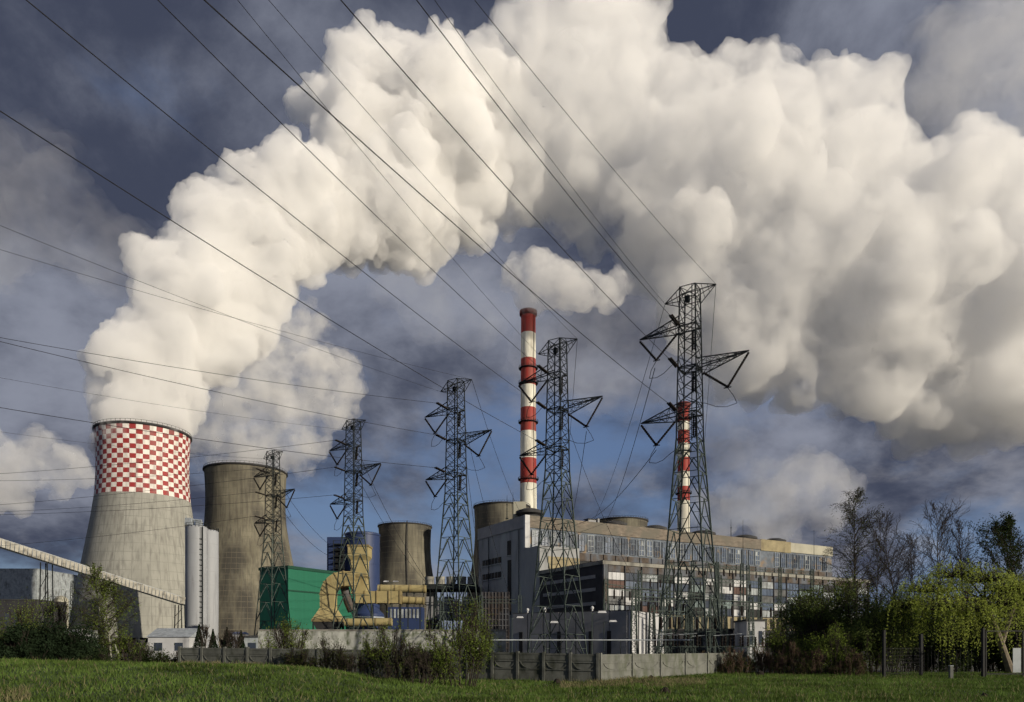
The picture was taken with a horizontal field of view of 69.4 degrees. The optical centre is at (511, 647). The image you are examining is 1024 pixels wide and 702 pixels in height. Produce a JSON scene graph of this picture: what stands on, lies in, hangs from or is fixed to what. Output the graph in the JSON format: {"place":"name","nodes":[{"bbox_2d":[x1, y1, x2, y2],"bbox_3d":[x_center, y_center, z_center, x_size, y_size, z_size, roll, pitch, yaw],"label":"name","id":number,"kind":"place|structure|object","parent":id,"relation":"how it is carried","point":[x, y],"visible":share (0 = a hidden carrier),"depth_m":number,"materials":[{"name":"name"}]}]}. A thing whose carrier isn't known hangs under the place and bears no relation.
{"place":"outdoors","nodes":[
{"label":"outdoors","id":0,"kind":"place"},
{"bbox_2d":[0,599,66,634],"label":"pump house","id":1,"kind":"structure","parent":0,"point":[5,605],"depth_m":300.00,"materials":[{"name":"concrete"}]},
{"bbox_2d":[0,568,77,611],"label":"warehouse","id":2,"kind":"structure","parent":0,"point":[17,583],"depth_m":470.00,"materials":[{"name":"metal"}]},
{"bbox_2d":[0,653,1023,701],"bbox_3d":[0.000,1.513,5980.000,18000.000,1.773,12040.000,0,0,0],"label":"ground","id":3,"kind":"structure","parent":0,"point":[267,687],"depth_m":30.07,"materials":[{"name":"plant"}]},
{"bbox_2d":[0,599,43,638],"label":"hedge shrub","id":4,"kind":"object","parent":3,"relation":"on","point":[21,616],"visible":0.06,"depth_m":56.85,"materials":[{"name":"green plant"}]},
{"bbox_2d":[0,620,61,659],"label":"hedge shrub","id":5,"kind":"object","parent":3,"relation":"on","point":[21,641],"visible":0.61,"depth_m":49.45,"materials":[{"name":"plant"}]},
{"bbox_2d":[0,589,82,632],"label":"hedge shrub","id":6,"kind":"object","parent":3,"relation":"on","point":[58,610],"visible":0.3,"depth_m":60.03,"materials":[{"name":"green plant"}]},
{"bbox_2d":[28,612,98,660],"bbox_3d":[-31.750,-0.182,51.806,4.909,4.651,3.648,0,0,0],"label":"hedge shrub","id":7,"kind":"object","parent":3,"relation":"on","point":[71,646],"visible":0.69,"depth_m":51.31,"materials":[{"name":"plant"}]},
{"bbox_2d":[67,631,112,660],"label":"hedge shrub","id":8,"kind":"object","parent":3,"relation":"on","point":[96,644],"visible":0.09,"depth_m":53.74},
{"bbox_2d":[0,538,185,627],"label":"coal conveyor","id":9,"kind":"object","parent":3,"relation":"on","point":[29,552],"visible":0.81,"depth_m":254.68,"materials":[{"name":"metal"}]},
{"bbox_2d":[66,562,139,659],"bbox_3d":[-31.727,-2.306,57.663,5.296,8.982,4.381,0,0,-38],"label":"birch tree","id":10,"kind":"object","parent":3,"relation":"on","point":[96,582],"visible":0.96,"depth_m":57.60,"materials":[{"name":"green plant"}]},
{"bbox_2d":[105,630,149,661],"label":"hedge shrub","id":11,"kind":"object","parent":3,"relation":"on","point":[122,646],"visible":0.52,"depth_m":54.92,"materials":[{"name":"green plant"}]},
{"bbox_2d":[70,418,192,652],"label":"cooling tower","id":12,"kind":"structure","parent":3,"relation":"on","point":[154,557],"depth_m":341.80,"materials":[{"name":"concrete"}]},
{"bbox_2d":[126,642,173,662],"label":"hedge shrub","id":13,"kind":"object","parent":3,"relation":"on","point":[142,656],"visible":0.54,"depth_m":51.88,"materials":[{"name":"green plant"}]},
{"bbox_2d":[146,628,208,659],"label":"gabled shed","id":14,"kind":"structure","parent":3,"relation":"on","point":[166,638],"depth_m":150.00,"materials":[{"name":"metal"}]},
{"bbox_2d":[185,518,207,647],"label":"silo","id":15,"kind":"object","parent":3,"relation":"on","point":[196,574],"visible":0.86,"depth_m":281.62,"materials":[{"name":"grey metal"}]},
{"bbox_2d":[196,624,215,647],"bbox_3d":[-24.662,0.110,59.864,1.740,4.118,1.276,0,0,23],"label":"sapling","id":16,"kind":"object","parent":3,"relation":"on","point":[205,631],"visible":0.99,"depth_m":59.89,"materials":[{"name":"green plant"}]},
{"bbox_2d":[208,527,218,647],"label":"silo","id":17,"kind":"object","parent":3,"relation":"on","point":[213,579],"visible":0.45,"depth_m":296.61,"materials":[{"name":"grey metal"}]},
{"bbox_2d":[202,460,293,647],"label":"cooling tower","id":18,"kind":"structure","parent":3,"relation":"on","point":[240,552],"depth_m":417.49,"materials":[{"name":"concrete"}]},
{"bbox_2d":[253,450,294,634],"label":"electricity pylon","id":19,"kind":"object","parent":3,"relation":"on","point":[273,521],"visible":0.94,"depth_m":186.64,"materials":[{"name":"metal"}]},
{"bbox_2d":[252,613,310,648],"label":"roadside shrub","id":20,"kind":"object","parent":3,"relation":"on","point":[284,634],"visible":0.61,"depth_m":52.16,"materials":[{"name":"green plant"}]},
{"bbox_2d":[178,646,417,678],"bbox_3d":[-14.706,1.262,50.040,17.848,2.764,0.220,0,0,13],"label":"concrete fence","id":21,"kind":"object","parent":3,"relation":"on","point":[271,655],"visible":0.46,"depth_m":50.65,"materials":[{"name":"concrete"}]},
{"bbox_2d":[279,637,318,666],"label":"roadside shrub","id":22,"kind":"object","parent":3,"relation":"on","point":[288,658],"visible":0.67,"depth_m":49.51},
{"bbox_2d":[258,565,354,628],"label":"green building","id":23,"kind":"structure","parent":3,"relation":"on","point":[304,584],"depth_m":204.19,"materials":[{"name":"metal"}]},
{"bbox_2d":[305,633,353,671],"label":"roadside shrub","id":24,"kind":"object","parent":3,"relation":"on","point":[326,659],"visible":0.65,"depth_m":46.92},
{"bbox_2d":[311,570,354,628],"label":"flue duct","id":25,"kind":"object","parent":3,"relation":"on","point":[322,618],"visible":0.66,"depth_m":169.53,"materials":[{"name":"metal"}]},
{"bbox_2d":[332,650,368,673],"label":"roadside shrub","id":26,"kind":"object","parent":3,"relation":"on","point":[349,664],"visible":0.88,"depth_m":41.81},
{"bbox_2d":[327,531,379,628],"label":"blue tower","id":27,"kind":"structure","parent":3,"relation":"on","point":[333,547],"depth_m":224.91,"materials":[{"name":"metal"}]},
{"bbox_2d":[329,418,380,628],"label":"electricity pylon","id":28,"kind":"object","parent":3,"relation":"on","point":[355,455],"visible":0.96,"depth_m":161.18,"materials":[{"name":"metal"}]},
{"bbox_2d":[344,618,392,628],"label":"yellow pipe","id":29,"kind":"object","parent":3,"relation":"on","point":[378,621],"visible":0.82,"depth_m":169.24,"materials":[{"name":"metal"}]},
{"bbox_2d":[358,604,383,628],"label":"blue hopper","id":30,"kind":"object","parent":3,"relation":"on","point":[363,610],"visible":0.29,"depth_m":201.18,"materials":[{"name":"metal"}]},
{"bbox_2d":[347,544,401,628],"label":"tower duct","id":31,"kind":"object","parent":3,"relation":"on","point":[386,597],"visible":0.65,"depth_m":173.28,"materials":[{"name":"metal"}]},
{"bbox_2d":[258,629,505,651],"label":"boundary wall","id":32,"kind":"structure","parent":3,"relation":"on","point":[350,638],"depth_m":135.00,"materials":[{"name":"grey concrete"}]},
{"bbox_2d":[352,611,414,678],"bbox_3d":[-7.548,-0.073,44.017,3.763,4.283,2.950,0,0,0],"label":"roadside shrub","id":33,"kind":"object","parent":3,"relation":"on","point":[374,653],"visible":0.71,"depth_m":43.70,"materials":[{"name":"green plant"}]},
{"bbox_2d":[380,640,422,679],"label":"roadside shrub","id":34,"kind":"object","parent":3,"relation":"on","point":[394,661],"visible":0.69,"depth_m":42.03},
{"bbox_2d":[377,584,425,593],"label":"yellow pipe","id":35,"kind":"object","parent":3,"relation":"on","point":[413,589],"visible":0.83,"depth_m":213.98,"materials":[{"name":"metal"}]},
{"bbox_2d":[388,607,423,628],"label":"blue shed","id":36,"kind":"structure","parent":3,"relation":"on","point":[393,613],"depth_m":210.00,"materials":[{"name":"metal"}]},
{"bbox_2d":[377,520,442,628],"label":"cooling tower","id":37,"kind":"structure","parent":3,"relation":"on","point":[395,565],"depth_m":411.26,"materials":[{"name":"concrete"}]},
{"bbox_2d":[402,596,424,628],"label":"yellow pipe","id":38,"kind":"object","parent":3,"relation":"on","point":[420,601],"visible":0.91,"depth_m":175.49,"materials":[{"name":"metal"}]},
{"bbox_2d":[397,646,442,684],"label":"roadside shrub","id":39,"kind":"object","parent":3,"relation":"on","point":[423,659],"visible":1,"depth_m":37.31,"materials":[{"name":"plant"}]},
{"bbox_2d":[414,624,450,679],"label":"roadside shrub","id":40,"kind":"object","parent":3,"relation":"on","point":[434,639],"visible":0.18,"depth_m":45.81,"materials":[{"name":"green plant"}]},
{"bbox_2d":[422,576,478,628],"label":"cooler bank","id":41,"kind":"structure","parent":3,"relation":"on","point":[429,602],"depth_m":234.00,"materials":[{"name":"metal"}]},
{"bbox_2d":[410,594,499,686],"bbox_3d":[-2.911,-0.446,37.823,4.590,5.094,3.319,0,0,0],"label":"roadside shrub","id":42,"kind":"object","parent":3,"relation":"on","point":[476,649],"visible":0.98,"depth_m":37.84,"materials":[{"name":"green plant"}]},
{"bbox_2d":[425,378,491,650],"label":"electricity pylon","id":43,"kind":"object","parent":3,"relation":"on","point":[458,422],"visible":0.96,"depth_m":137.15,"materials":[{"name":"metal"}]},
{"bbox_2d":[0,337,432,402],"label":"power line","id":44,"kind":"object","parent":43,"relation":"attached to","point":[207,372],"visible":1,"depth_m":111.56,"materials":[{"name":"metal"}]},
{"bbox_2d":[0,407,434,467],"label":"power line","id":45,"kind":"object","parent":43,"relation":"attached to","point":[202,439],"visible":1,"depth_m":104.81,"materials":[{"name":"metal"}]},
{"bbox_2d":[0,341,434,434],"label":"power line","id":46,"kind":"object","parent":43,"relation":"attached to","point":[197,387],"visible":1,"depth_m":100.75,"materials":[{"name":"metal"}]},
{"bbox_2d":[446,595,498,651],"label":"roadside shrub","id":47,"kind":"object","parent":3,"relation":"on","point":[484,630],"visible":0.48,"depth_m":59.80,"materials":[{"name":"green plant"}]},
{"bbox_2d":[440,595,521,628],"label":"switchyard gantry","id":48,"kind":"object","parent":3,"relation":"on","point":[443,599],"visible":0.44,"depth_m":149.85,"materials":[{"name":"metal"}]},
{"bbox_2d":[482,592,508,651],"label":"louvred block","id":49,"kind":"structure","parent":3,"relation":"on","point":[500,618],"depth_m":170.00,"materials":[{"name":"grey metal"}]},
{"bbox_2d":[462,500,530,626],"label":"cooling tower","id":50,"kind":"structure","parent":3,"relation":"on","point":[498,511],"depth_m":392.23,"materials":[{"name":"concrete"}]},
{"bbox_2d":[418,650,599,681],"bbox_3d":[-0.430,1.376,45.991,11.941,2.592,0.220,0,0,20],"label":"concrete fence","id":51,"kind":"object","parent":3,"relation":"on","point":[543,666],"visible":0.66,"depth_m":45.27,"materials":[{"name":"concrete"}]},
{"bbox_2d":[518,307,538,508],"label":"chimney","id":52,"kind":"object","parent":3,"relation":"on","point":[527,369],"visible":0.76,"depth_m":430.07,"materials":[{"name":"paint"}]},
{"bbox_2d":[518,337,602,653],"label":"electricity pylon","id":53,"kind":"object","parent":3,"relation":"on","point":[561,412],"visible":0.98,"depth_m":119.44,"materials":[{"name":"metal"}]},
{"bbox_2d":[0,111,534,439],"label":"power line","id":54,"kind":"object","parent":53,"relation":"attached to","point":[222,252],"visible":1,"depth_m":53.48,"materials":[{"name":"metal"}]},
{"bbox_2d":[26,0,535,401],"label":"power line","id":55,"kind":"object","parent":53,"relation":"attached to","point":[239,173],"visible":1,"depth_m":53.41,"materials":[{"name":"metal"}]},
{"bbox_2d":[158,0,534,363],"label":"power line","id":56,"kind":"object","parent":53,"relation":"attached to","point":[330,171],"visible":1,"depth_m":63.09,"materials":[{"name":"metal"}]},
{"bbox_2d":[238,1,537,353],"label":"power line","id":57,"kind":"object","parent":53,"relation":"attached to","point":[366,156],"visible":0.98,"depth_m":66.16,"materials":[{"name":"metal"}]},
{"bbox_2d":[270,2,546,307],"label":"power line","id":58,"kind":"object","parent":53,"relation":"attached to","point":[394,142],"visible":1,"depth_m":66.17,"materials":[{"name":"metal"}]},
{"bbox_2d":[455,639,692,653],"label":"pipe rail","id":59,"kind":"object","parent":3,"relation":"on","point":[576,640],"visible":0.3,"depth_m":76.68,"materials":[{"name":"metal"}]},
{"bbox_2d":[512,606,666,653],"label":"panelled shed","id":60,"kind":"structure","parent":3,"relation":"on","point":[596,626],"depth_m":124.81,"materials":[{"name":"metal"}]},
{"bbox_2d":[596,515,648,526],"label":"cooling tower","id":61,"kind":"structure","parent":3,"relation":"on","point":[636,521],"depth_m":416.35,"materials":[{"name":"concrete"}]},
{"bbox_2d":[603,570,702,653],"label":"switchyard gantry","id":62,"kind":"object","parent":3,"relation":"on","point":[638,591],"visible":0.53,"depth_m":136.87,"materials":[{"name":"metal"}]},
{"bbox_2d":[630,590,693,653],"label":"switchyard gantry","id":63,"kind":"object","parent":3,"relation":"on","point":[635,614],"visible":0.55,"depth_m":115.37,"materials":[{"name":"metal"}]},
{"bbox_2d":[600,652,746,679],"bbox_3d":[12.385,1.472,53.044,0.220,2.363,23.063,0,0,39],"label":"concrete fence","id":64,"kind":"object","parent":3,"relation":"on","point":[618,666],"visible":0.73,"depth_m":49.92,"materials":[{"name":"concrete"}]},
{"bbox_2d":[478,502,869,653],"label":"power station building","id":65,"kind":"structure","parent":3,"relation":"on","point":[600,558],"depth_m":225.44,"materials":[{"name":"grey concrete"}]},
{"bbox_2d":[515,508,542,515],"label":"roof vent","id":66,"kind":"object","parent":65,"relation":"on","point":[529,511],"visible":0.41,"depth_m":228.04,"materials":[{"name":"grey concrete"}]},
{"bbox_2d":[675,401,691,531],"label":"chimney","id":67,"kind":"object","parent":3,"relation":"on","point":[685,507],"visible":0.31,"depth_m":436.99,"materials":[{"name":"paint"}]},
{"bbox_2d":[647,605,728,653],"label":"switchyard gantry","id":68,"kind":"object","parent":3,"relation":"on","point":[722,618],"visible":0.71,"depth_m":101.62,"materials":[{"name":"metal"}]},
{"bbox_2d":[639,283,749,653],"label":"electricity pylon","id":69,"kind":"object","parent":3,"relation":"on","point":[693,346],"visible":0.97,"depth_m":101.73,"materials":[{"name":"metal"}]},
{"bbox_2d":[204,0,667,402],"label":"power line","id":70,"kind":"object","parent":69,"relation":"attached to","point":[396,172],"visible":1,"depth_m":44.26,"materials":[{"name":"metal"}]},
{"bbox_2d":[340,0,666,356],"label":"power line","id":71,"kind":"object","parent":69,"relation":"attached to","point":[482,160],"visible":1,"depth_m":52.73,"materials":[{"name":"metal"}]},
{"bbox_2d":[416,0,668,313],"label":"power line","id":72,"kind":"object","parent":69,"relation":"attached to","point":[525,140],"visible":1,"depth_m":59.30,"materials":[{"name":"metal"}]},
{"bbox_2d":[435,1,664,303],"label":"power line","id":73,"kind":"object","parent":69,"relation":"attached to","point":[533,135],"visible":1,"depth_m":63.84,"materials":[{"name":"metal"}]},
{"bbox_2d":[475,1,714,282],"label":"power line","id":74,"kind":"object","parent":69,"relation":"attached to","point":[582,132],"visible":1,"depth_m":64.97,"materials":[{"name":"metal"}]},
{"bbox_2d":[637,570,762,627],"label":"switchyard gantry","id":75,"kind":"object","parent":3,"relation":"on","point":[759,584],"visible":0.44,"depth_m":158.74,"materials":[{"name":"metal"}]},
{"bbox_2d":[667,628,733,653],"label":"workshop","id":76,"kind":"structure","parent":3,"relation":"on","point":[730,630],"depth_m":150.00,"materials":[{"name":"metal"}]},
{"bbox_2d":[666,550,744,627],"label":"switchyard gantry","id":77,"kind":"object","parent":3,"relation":"on","point":[741,567],"visible":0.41,"depth_m":174.88,"materials":[{"name":"metal"}]},
{"bbox_2d":[717,643,754,673],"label":"dry scrub","id":78,"kind":"object","parent":3,"relation":"on","point":[733,660],"visible":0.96,"depth_m":56.86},
{"bbox_2d":[708,594,792,658],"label":"switchyard gantry","id":79,"kind":"object","parent":3,"relation":"on","point":[752,606],"visible":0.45,"depth_m":123.55,"materials":[{"name":"metal"}]},
{"bbox_2d":[743,641,777,673],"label":"dry scrub","id":80,"kind":"object","parent":3,"relation":"on","point":[761,657],"visible":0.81,"depth_m":57.80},
{"bbox_2d":[714,563,813,627],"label":"switchyard gantry","id":81,"kind":"object","parent":3,"relation":"on","point":[748,568],"visible":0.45,"depth_m":194.62,"materials":[{"name":"metal"}]},
{"bbox_2d":[755,616,809,672],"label":"hawthorn bush","id":82,"kind":"object","parent":3,"relation":"on","point":[777,645],"visible":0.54,"depth_m":59.57,"materials":[{"name":"green plant"}]},
{"bbox_2d":[768,639,809,673],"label":"dry scrub","id":83,"kind":"object","parent":3,"relation":"on","point":[778,664],"visible":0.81,"depth_m":55.77,"materials":[{"name":"plant"}]},
{"bbox_2d":[762,574,836,671],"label":"hawthorn bush","id":84,"kind":"object","parent":3,"relation":"on","point":[785,619],"visible":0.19,"depth_m":65.78,"materials":[{"name":"green plant"}]},
{"bbox_2d":[794,644,834,673],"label":"dry scrub","id":85,"kind":"object","parent":3,"relation":"on","point":[802,669],"visible":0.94,"depth_m":54.85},
{"bbox_2d":[796,617,869,673],"bbox_3d":[24.244,-0.208,56.069,5.355,4.621,4.476,0,0,0],"label":"hawthorn bush","id":86,"kind":"object","parent":3,"relation":"on","point":[833,641],"visible":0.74,"depth_m":55.59,"materials":[{"name":"green plant"}]},
{"bbox_2d":[782,555,891,671],"bbox_3d":[27.404,-2.607,61.858,10.227,10.261,8.510,0,0,0],"label":"hawthorn bush","id":87,"kind":"object","parent":3,"relation":"on","point":[840,610],"visible":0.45,"depth_m":61.00,"materials":[{"name":"green plant"}]},
{"bbox_2d":[829,649,873,675],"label":"dry scrub","id":88,"kind":"object","parent":3,"relation":"on","point":[859,665],"visible":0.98,"depth_m":53.86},
{"bbox_2d":[817,488,906,621],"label":"birch tree","id":89,"kind":"object","parent":3,"relation":"on","point":[849,517],"visible":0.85,"depth_m":75.57,"materials":[{"name":"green plant"}]},
{"bbox_2d":[827,586,927,673],"bbox_3d":[28.008,-1.349,56.857,7.510,6.913,5.104,0,0,-10],"label":"hawthorn bush","id":90,"kind":"object","parent":3,"relation":"on","point":[865,630],"visible":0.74,"depth_m":56.31,"materials":[{"name":"green plant"}]},
{"bbox_2d":[857,546,907,614],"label":"bare tree","id":91,"kind":"object","parent":3,"relation":"on","point":[874,585],"visible":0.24,"depth_m":84.49,"materials":[{"name":"brown plant"}]},
{"bbox_2d":[861,509,927,669],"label":"bare tree","id":92,"kind":"object","parent":3,"relation":"on","point":[897,582],"visible":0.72,"depth_m":79.99,"materials":[{"name":"brown plant"}]},
{"bbox_2d":[871,584,939,671],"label":"hawthorn bush","id":93,"kind":"object","parent":3,"relation":"on","point":[902,665],"visible":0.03,"depth_m":68.65,"materials":[{"name":"green plant"}]},
{"bbox_2d":[894,533,941,619],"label":"bare tree","id":94,"kind":"object","parent":3,"relation":"on","point":[912,568],"visible":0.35,"depth_m":89.72,"materials":[{"name":"brown plant"}]},
{"bbox_2d":[882,628,984,676],"bbox_3d":[28.480,0.624,51.513,6.949,3.951,3.251,0,0,0],"label":"wire fence","id":95,"kind":"object","parent":3,"relation":"on","point":[921,666],"visible":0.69,"depth_m":50.65,"materials":[{"name":"metal"}]},
{"bbox_2d":[900,577,967,671],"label":"thicket","id":96,"kind":"object","parent":3,"relation":"on","point":[932,621],"visible":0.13,"depth_m":69.07,"materials":[{"name":"green plant"}]},
{"bbox_2d":[888,494,981,665],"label":"bare tree","id":97,"kind":"object","parent":3,"relation":"on","point":[943,527],"visible":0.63,"depth_m":73.51,"materials":[{"name":"brown plant"}]},
{"bbox_2d":[907,620,978,671],"bbox_3d":[37.163,-0.067,64.029,6.093,5.218,4.899,0,0,0],"label":"thicket","id":98,"kind":"object","parent":3,"relation":"on","point":[960,656],"visible":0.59,"depth_m":63.21,"materials":[{"name":"green plant"}]},
{"bbox_2d":[863,556,1023,672],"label":"willow tree","id":99,"kind":"object","parent":3,"relation":"on","point":[1012,600],"visible":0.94,"depth_m":55.35,"materials":[{"name":"green plant"}]},
{"bbox_2d":[927,581,984,671],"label":"thicket","id":100,"kind":"object","parent":3,"relation":"on","point":[960,617],"visible":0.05,"depth_m":71.11,"materials":[{"name":"green plant"}]},
{"bbox_2d":[940,518,981,605],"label":"bare tree","id":101,"kind":"object","parent":3,"relation":"on","point":[959,525],"visible":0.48,"depth_m":84.22,"materials":[{"name":"brown plant"}]},
{"bbox_2d":[943,511,1023,650],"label":"leafy tree","id":102,"kind":"object","parent":3,"relation":"on","point":[1001,535],"visible":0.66,"depth_m":61.80,"materials":[{"name":"green plant"}]},
{"bbox_2d":[958,618,1021,671],"bbox_3d":[41.357,-0.239,64.124,5.889,5.531,4.858,0,0,0],"label":"thicket","id":103,"kind":"object","parent":3,"relation":"on","point":[990,654],"visible":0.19,"depth_m":63.29,"materials":[{"name":"green plant"}]},
{"bbox_2d":[985,630,1023,676],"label":"gate","id":104,"kind":"structure","parent":3,"relation":"on","point":[1016,659],"depth_m":49.97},
{"bbox_2d":[987,613,1023,671],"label":"thicket","id":105,"kind":"object","parent":3,"relation":"on","point":[998,658],"visible":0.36,"depth_m":62.61,"materials":[{"name":"green plant"}]},
{"bbox_2d":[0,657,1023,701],"bbox_3d":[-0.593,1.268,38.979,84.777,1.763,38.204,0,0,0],"label":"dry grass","id":106,"kind":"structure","parent":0,"point":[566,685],"depth_m":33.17,"materials":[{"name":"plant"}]},
{"bbox_2d":[0,0,1023,628],"label":"sky","id":107,"kind":"structure","parent":0,"point":[846,177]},
{"bbox_2d":[733,619,765,660],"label":"service building","id":108,"kind":"structure","parent":0,"point":[740,626],"depth_m":140.30,"materials":[{"name":"concrete"}]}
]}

